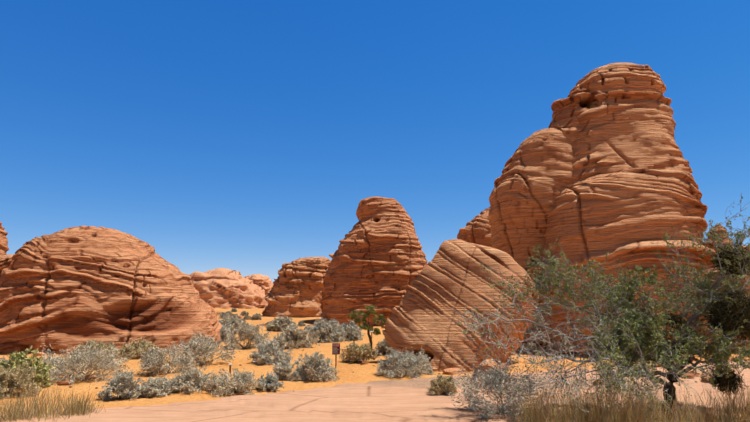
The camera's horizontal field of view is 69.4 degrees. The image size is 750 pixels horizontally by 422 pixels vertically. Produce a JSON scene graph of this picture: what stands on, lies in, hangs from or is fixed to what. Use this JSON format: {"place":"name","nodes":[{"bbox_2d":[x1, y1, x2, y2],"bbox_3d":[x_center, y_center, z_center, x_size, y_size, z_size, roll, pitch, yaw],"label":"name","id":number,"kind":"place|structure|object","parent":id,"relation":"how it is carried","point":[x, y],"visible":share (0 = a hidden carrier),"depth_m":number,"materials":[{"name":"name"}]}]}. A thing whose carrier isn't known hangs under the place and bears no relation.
{"place":"outdoors","nodes":[
{"label":"outdoors","id":0,"kind":"place"},
{"bbox_2d":[0,308,749,421],"bbox_3d":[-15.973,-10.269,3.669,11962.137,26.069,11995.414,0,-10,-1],"label":"ground","id":1,"kind":"structure","parent":0,"point":[348,396],"depth_m":10.63,"materials":[{"name":"sand"}]},
{"bbox_2d":[0,222,8,255],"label":"rock formation","id":2,"kind":"object","parent":1,"relation":"on","point":[4,248],"visible":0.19,"depth_m":35.88,"materials":[{"name":"brown stone"}]},
{"bbox_2d":[0,254,12,275],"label":"rock","id":3,"kind":"object","parent":1,"relation":"on","point":[5,261],"visible":0.12,"depth_m":31.51,"materials":[{"name":"brown stone"}]},
{"bbox_2d":[0,360,41,398],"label":"shrub","id":4,"kind":"object","parent":1,"relation":"on","point":[18,377],"visible":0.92,"depth_m":11.94,"materials":[{"name":"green plant"}]},
{"bbox_2d":[0,346,55,388],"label":"shrub","id":5,"kind":"object","parent":1,"relation":"on","point":[41,370],"visible":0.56,"depth_m":13.21,"materials":[{"name":"green plant"}]},
{"bbox_2d":[33,352,46,355],"bbox_3d":[-13.212,5.689,21.338,0.478,0.257,0.323,4,-10,-22],"label":"rock","id":6,"kind":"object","parent":1,"relation":"on","point":[38,354],"visible":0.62,"depth_m":21.23,"materials":[{"name":"brown stone"}]},
{"bbox_2d":[0,381,89,421],"bbox_3d":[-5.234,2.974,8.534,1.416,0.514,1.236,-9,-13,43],"label":"dry grass","id":7,"kind":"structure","parent":1,"relation":"on","point":[42,410],"depth_m":8.37,"materials":[{"name":"beige plant"}]},
{"bbox_2d":[51,393,105,417],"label":"dry grass","id":8,"kind":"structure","parent":1,"relation":"on","point":[83,409],"depth_m":8.67,"materials":[{"name":"beige plant"}]},
{"bbox_2d":[27,340,136,384],"bbox_3d":[-8.119,4.117,14.992,2.851,1.202,2.590,7,-12,-36],"label":"shrub","id":9,"kind":"object","parent":1,"relation":"on","point":[101,360],"visible":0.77,"depth_m":14.81,"materials":[{"name":"grey plant"}]},
{"bbox_2d":[75,339,121,359],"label":"shrub","id":10,"kind":"object","parent":1,"relation":"on","point":[99,344],"visible":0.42,"depth_m":20.49,"materials":[{"name":"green plant"}]},
{"bbox_2d":[0,226,221,353],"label":"rock","id":11,"kind":"object","parent":1,"relation":"on","point":[63,288],"visible":0.85,"depth_m":23.27,"materials":[{"name":"brown stone"}]},
{"bbox_2d":[96,370,143,400],"bbox_3d":[-5.621,3.865,12.041,0.985,0.656,0.945,0,-10,-1],"label":"shrub","id":12,"kind":"object","parent":1,"relation":"on","point":[121,385],"visible":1,"depth_m":11.86,"materials":[{"name":"grey plant"}]},
{"bbox_2d":[115,337,164,358],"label":"shrub","id":13,"kind":"object","parent":1,"relation":"on","point":[135,349],"visible":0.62,"depth_m":21.02,"materials":[{"name":"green plant"}]},
{"bbox_2d":[136,376,177,397],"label":"shrub","id":14,"kind":"object","parent":1,"relation":"on","point":[157,386],"visible":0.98,"depth_m":12.19,"materials":[{"name":"grey plant"}]},
{"bbox_2d":[133,343,202,375],"bbox_3d":[-6.560,4.715,17.297,2.139,1.002,2.070,0,-10,-1],"label":"shrub","id":15,"kind":"object","parent":1,"relation":"on","point":[156,362],"visible":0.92,"depth_m":17.11,"materials":[{"name":"grey plant"}]},
{"bbox_2d":[169,367,217,393],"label":"shrub","id":16,"kind":"object","parent":1,"relation":"on","point":[185,381],"visible":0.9,"depth_m":12.83,"materials":[{"name":"grey plant"}]},
{"bbox_2d":[171,329,236,365],"bbox_3d":[-6.218,4.977,19.830,2.393,1.323,2.171,0,-10,-1],"label":"shrub","id":17,"kind":"object","parent":1,"relation":"on","point":[200,348],"visible":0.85,"depth_m":19.70,"materials":[{"name":"grey plant"}]},
{"bbox_2d":[219,313,229,318],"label":"shrub","id":18,"kind":"object","parent":1,"relation":"on","point":[221,316],"visible":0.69,"depth_m":52.98,"materials":[{"name":"grey plant"}]},
{"bbox_2d":[189,268,261,288],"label":"rock","id":19,"kind":"object","parent":1,"relation":"on","point":[218,273],"visible":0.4,"depth_m":98.25,"materials":[{"name":"brown stone"}]},
{"bbox_2d":[219,322,231,340],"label":"shrub","id":20,"kind":"object","parent":1,"relation":"on","point":[223,333],"visible":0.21,"depth_m":28.85,"materials":[{"name":"grey plant"}]},
{"bbox_2d":[192,279,267,308],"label":"rock","id":21,"kind":"object","parent":1,"relation":"on","point":[222,293],"visible":0.69,"depth_m":83.67,"materials":[{"name":"brown stone"}]},
{"bbox_2d":[199,366,262,397],"bbox_3d":[-3.435,4.044,12.961,1.482,0.646,1.414,0,-10,-1],"label":"shrub","id":22,"kind":"object","parent":1,"relation":"on","point":[220,383],"visible":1,"depth_m":12.77,"materials":[{"name":"grey plant"}]},
{"bbox_2d":[220,315,244,333],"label":"shrub","id":23,"kind":"object","parent":1,"relation":"on","point":[233,321],"visible":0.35,"depth_m":34.00,"materials":[{"name":"grey plant"}]},
{"bbox_2d":[240,311,248,315],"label":"shrub","id":24,"kind":"object","parent":1,"relation":"on","point":[243,313],"visible":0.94,"depth_m":59.76,"materials":[{"name":"grey plant"}]},
{"bbox_2d":[222,322,271,349],"bbox_3d":[-5.737,5.654,24.668,2.488,1.252,1.908,6,-11,-32],"label":"shrub","id":25,"kind":"object","parent":1,"relation":"on","point":[250,334],"visible":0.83,"depth_m":24.38,"materials":[{"name":"grey plant"}]},
{"bbox_2d":[243,315,250,319],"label":"shrub","id":26,"kind":"object","parent":1,"relation":"on","point":[246,317],"visible":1,"depth_m":52.27,"materials":[{"name":"grey plant"}]},
{"bbox_2d":[251,313,261,319],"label":"shrub","id":27,"kind":"object","parent":1,"relation":"on","point":[255,316],"visible":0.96,"depth_m":51.52,"materials":[{"name":"grey plant"}]},
{"bbox_2d":[244,274,272,294],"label":"rock","id":28,"kind":"object","parent":1,"relation":"on","point":[264,282],"visible":0.31,"depth_m":115.70,"materials":[{"name":"brown stone"}]},
{"bbox_2d":[253,371,283,391],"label":"shrub","id":29,"kind":"object","parent":1,"relation":"on","point":[272,382],"visible":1,"depth_m":13.43,"materials":[{"name":"grey plant"}]},
{"bbox_2d":[246,336,292,364],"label":"shrub","id":30,"kind":"object","parent":1,"relation":"on","point":[265,354],"visible":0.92,"depth_m":19.74,"materials":[{"name":"grey plant"}]},
{"bbox_2d":[266,313,294,330],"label":"shrub","id":31,"kind":"object","parent":1,"relation":"on","point":[278,323],"visible":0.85,"depth_m":36.96,"materials":[{"name":"grey plant"}]},
{"bbox_2d":[266,354,300,379],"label":"shrub","id":32,"kind":"object","parent":1,"relation":"on","point":[282,371],"visible":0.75,"depth_m":15.72,"materials":[{"name":"grey plant"}]},
{"bbox_2d":[272,323,319,349],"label":"shrub","id":33,"kind":"object","parent":1,"relation":"on","point":[296,335],"visible":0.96,"depth_m":24.51,"materials":[{"name":"grey plant"}]},
{"bbox_2d":[262,257,330,317],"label":"rock","id":34,"kind":"object","parent":1,"relation":"on","point":[296,289],"visible":0.56,"depth_m":58.20,"materials":[{"name":"brown stone"}]},
{"bbox_2d":[298,321,305,326],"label":"shrub","id":35,"kind":"object","parent":1,"relation":"on","point":[300,324],"visible":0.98,"depth_m":43.08,"materials":[{"name":"grey plant"}]},
{"bbox_2d":[290,351,339,381],"bbox_3d":[-1.716,4.487,15.675,1.368,0.846,1.368,9,-13,-43],"label":"shrub","id":36,"kind":"object","parent":1,"relation":"on","point":[317,368],"visible":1,"depth_m":15.52,"materials":[{"name":"grey plant"}]},
{"bbox_2d":[306,316,350,342],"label":"shrub","id":37,"kind":"object","parent":1,"relation":"on","point":[325,330],"visible":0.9,"depth_m":28.49,"materials":[{"name":"grey plant"}]},
{"bbox_2d":[332,343,339,375],"bbox_3d":[-1.195,4.607,16.576,0.236,1.092,0.056,1,-10,-5],"label":"sign","id":38,"kind":"object","parent":1,"relation":"on","point":[335,349],"visible":0.98,"depth_m":16.61,"materials":[{"name":"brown wood"}]},
{"bbox_2d":[334,319,364,340],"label":"shrub","id":39,"kind":"object","parent":1,"relation":"on","point":[352,330],"visible":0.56,"depth_m":29.56,"materials":[{"name":"grey plant"}]},
{"bbox_2d":[338,341,379,362],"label":"shrub","id":40,"kind":"object","parent":1,"relation":"on","point":[356,353],"visible":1,"depth_m":19.35,"materials":[{"name":"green plant"}]},
{"bbox_2d":[348,305,386,349],"bbox_3d":[-0.332,5.099,23.482,1.747,2.048,1.067,0,-10,-1],"label":"tree","id":41,"kind":"object","parent":1,"relation":"on","point":[364,325],"visible":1,"depth_m":23.49,"materials":[{"name":"green plant"}]},
{"bbox_2d":[51,346,694,393],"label":"rocks","id":42,"kind":"object","parent":1,"relation":"on","point":[61,383],"visible":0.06,"depth_m":13.93,"materials":[{"name":"stone"}]},
{"bbox_2d":[320,196,427,325],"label":"rock","id":43,"kind":"object","parent":1,"relation":"on","point":[379,261],"visible":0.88,"depth_m":44.68,"materials":[{"name":"brown stone"}]},
{"bbox_2d":[374,338,392,355],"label":"shrub","id":44,"kind":"object","parent":1,"relation":"on","point":[383,346],"visible":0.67,"depth_m":21.85,"materials":[{"name":"grey plant"}]},
{"bbox_2d":[375,346,436,377],"bbox_3d":[0.971,4.632,16.730,1.950,0.913,1.989,0,-10,-1],"label":"shrub","id":45,"kind":"object","parent":1,"relation":"on","point":[415,364],"visible":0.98,"depth_m":16.55,"materials":[{"name":"grey plant"}]},
{"bbox_2d":[427,374,459,394],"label":"shrub","id":46,"kind":"object","parent":1,"relation":"on","point":[440,384],"visible":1,"depth_m":10.32,"materials":[{"name":"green plant"}]},
{"bbox_2d":[443,368,463,374],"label":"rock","id":47,"kind":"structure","parent":1,"relation":"on","point":[450,371],"depth_m":16.81,"materials":[{"name":"brown stone"}]},
{"bbox_2d":[382,239,538,371],"bbox_3d":[3.045,3.853,19.616,5.271,5.850,4.144,-8,-12,38],"label":"rock formation","id":48,"kind":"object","parent":1,"relation":"on","point":[452,276],"depth_m":18.72,"materials":[{"name":"brown stone"}]},
{"bbox_2d":[457,207,491,246],"bbox_3d":[7.701,4.935,39.936,5.262,10.638,4.582,0,-10,-1],"label":"rock","id":49,"kind":"object","parent":1,"relation":"on","point":[477,230],"visible":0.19,"depth_m":39.03,"materials":[{"name":"brown stone"}]},
{"bbox_2d":[475,359,499,375],"bbox_3d":[2.753,3.928,13.286,0.611,0.570,0.930,-3,-10,19],"label":"rock","id":50,"kind":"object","parent":1,"relation":"on","point":[490,365],"visible":0.29,"depth_m":13.01,"materials":[{"name":"brown stone"}]},
{"bbox_2d":[448,350,560,421],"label":"shrub","id":51,"kind":"object","parent":1,"relation":"on","point":[496,378],"visible":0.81,"depth_m":8.45,"materials":[{"name":"grey plant"}]},
{"bbox_2d":[488,128,576,351],"bbox_3d":[7.503,1.771,25.399,4.576,11.491,4.744,0,-10,-1],"label":"rock","id":52,"kind":"object","parent":1,"relation":"on","point":[534,178],"visible":0.52,"depth_m":23.86,"materials":[{"name":"brown stone"}]},
{"bbox_2d":[508,391,562,421],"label":"dry grass","id":53,"kind":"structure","parent":1,"relation":"on","point":[531,411],"depth_m":7.71,"materials":[{"name":"beige plant"}]},
{"bbox_2d":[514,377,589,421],"bbox_3d":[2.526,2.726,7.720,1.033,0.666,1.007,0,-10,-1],"label":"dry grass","id":54,"kind":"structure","parent":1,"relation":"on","point":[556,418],"depth_m":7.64,"materials":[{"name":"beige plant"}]},
{"bbox_2d":[548,84,606,141],"bbox_3d":[8.957,0.610,25.344,4.091,13.701,3.867,0,-10,-1],"label":"rock","id":55,"kind":"object","parent":1,"relation":"on","point":[569,109],"visible":0.19,"depth_m":25.06,"materials":[{"name":"brown stone"}]},
{"bbox_2d":[538,372,657,421],"bbox_3d":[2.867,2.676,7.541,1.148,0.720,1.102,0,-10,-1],"label":"dry grass","id":56,"kind":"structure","parent":1,"relation":"on","point":[591,415],"depth_m":7.50,"materials":[{"name":"beige plant"}]},
{"bbox_2d":[450,193,749,421],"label":"acacia tree","id":57,"kind":"object","parent":1,"relation":"on","point":[727,317],"visible":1,"depth_m":8.50,"materials":[{"name":"green plant"}]},
{"bbox_2d":[526,167,715,360],"bbox_3d":[10.530,2.627,23.747,7.980,8.904,6.337,0,-10,-1],"label":"rock","id":58,"kind":"object","parent":1,"relation":"on","point":[626,216],"visible":0.58,"depth_m":21.75,"materials":[{"name":"brown stone"}]},
{"bbox_2d":[565,62,694,188],"bbox_3d":[10.771,0.101,25.475,8.349,14.764,5.922,0,-10,-1],"label":"rock","id":59,"kind":"object","parent":1,"relation":"on","point":[627,121],"visible":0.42,"depth_m":23.98,"materials":[{"name":"brown stone"}]},
{"bbox_2d":[617,381,687,421],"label":"dry grass","id":60,"kind":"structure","parent":1,"relation":"on","point":[655,414],"depth_m":7.58,"materials":[{"name":"beige plant"}]},
{"bbox_2d":[652,396,720,421],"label":"dry grass","id":61,"kind":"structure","parent":1,"relation":"on","point":[697,414],"depth_m":7.60,"materials":[{"name":"beige plant"}]},
{"bbox_2d":[683,369,700,376],"bbox_3d":[7.620,3.957,13.094,0.455,0.276,0.406,-4,-11,24],"label":"rock","id":62,"kind":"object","parent":1,"relation":"on","point":[693,374],"visible":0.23,"depth_m":12.95,"materials":[{"name":"brown stone"}]},
{"bbox_2d":[703,224,732,248],"bbox_3d":[21.877,2.444,34.503,1.814,3.249,1.768,0,-10,-1],"label":"rock formation","id":63,"kind":"object","parent":1,"relation":"on","point":[718,231],"visible":0.19,"depth_m":34.23,"materials":[{"name":"brown stone"}]},
{"bbox_2d":[692,245,749,351],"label":"tree","id":64,"kind":"object","parent":1,"relation":"on","point":[743,281],"visible":0.08,"depth_m":24.36,"materials":[{"name":"green plant"}]},
{"bbox_2d":[0,0,749,281],"label":"sky","id":65,"kind":"structure","parent":0,"point":[248,137],"materials":[{"name":"blue"}]},
{"bbox_2d":[677,378,749,421],"bbox_3d":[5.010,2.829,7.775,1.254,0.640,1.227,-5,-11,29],"label":"dry grass","id":66,"kind":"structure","parent":0,"point":[722,410],"depth_m":7.78,"materials":[{"name":"beige plant"}]}
]}

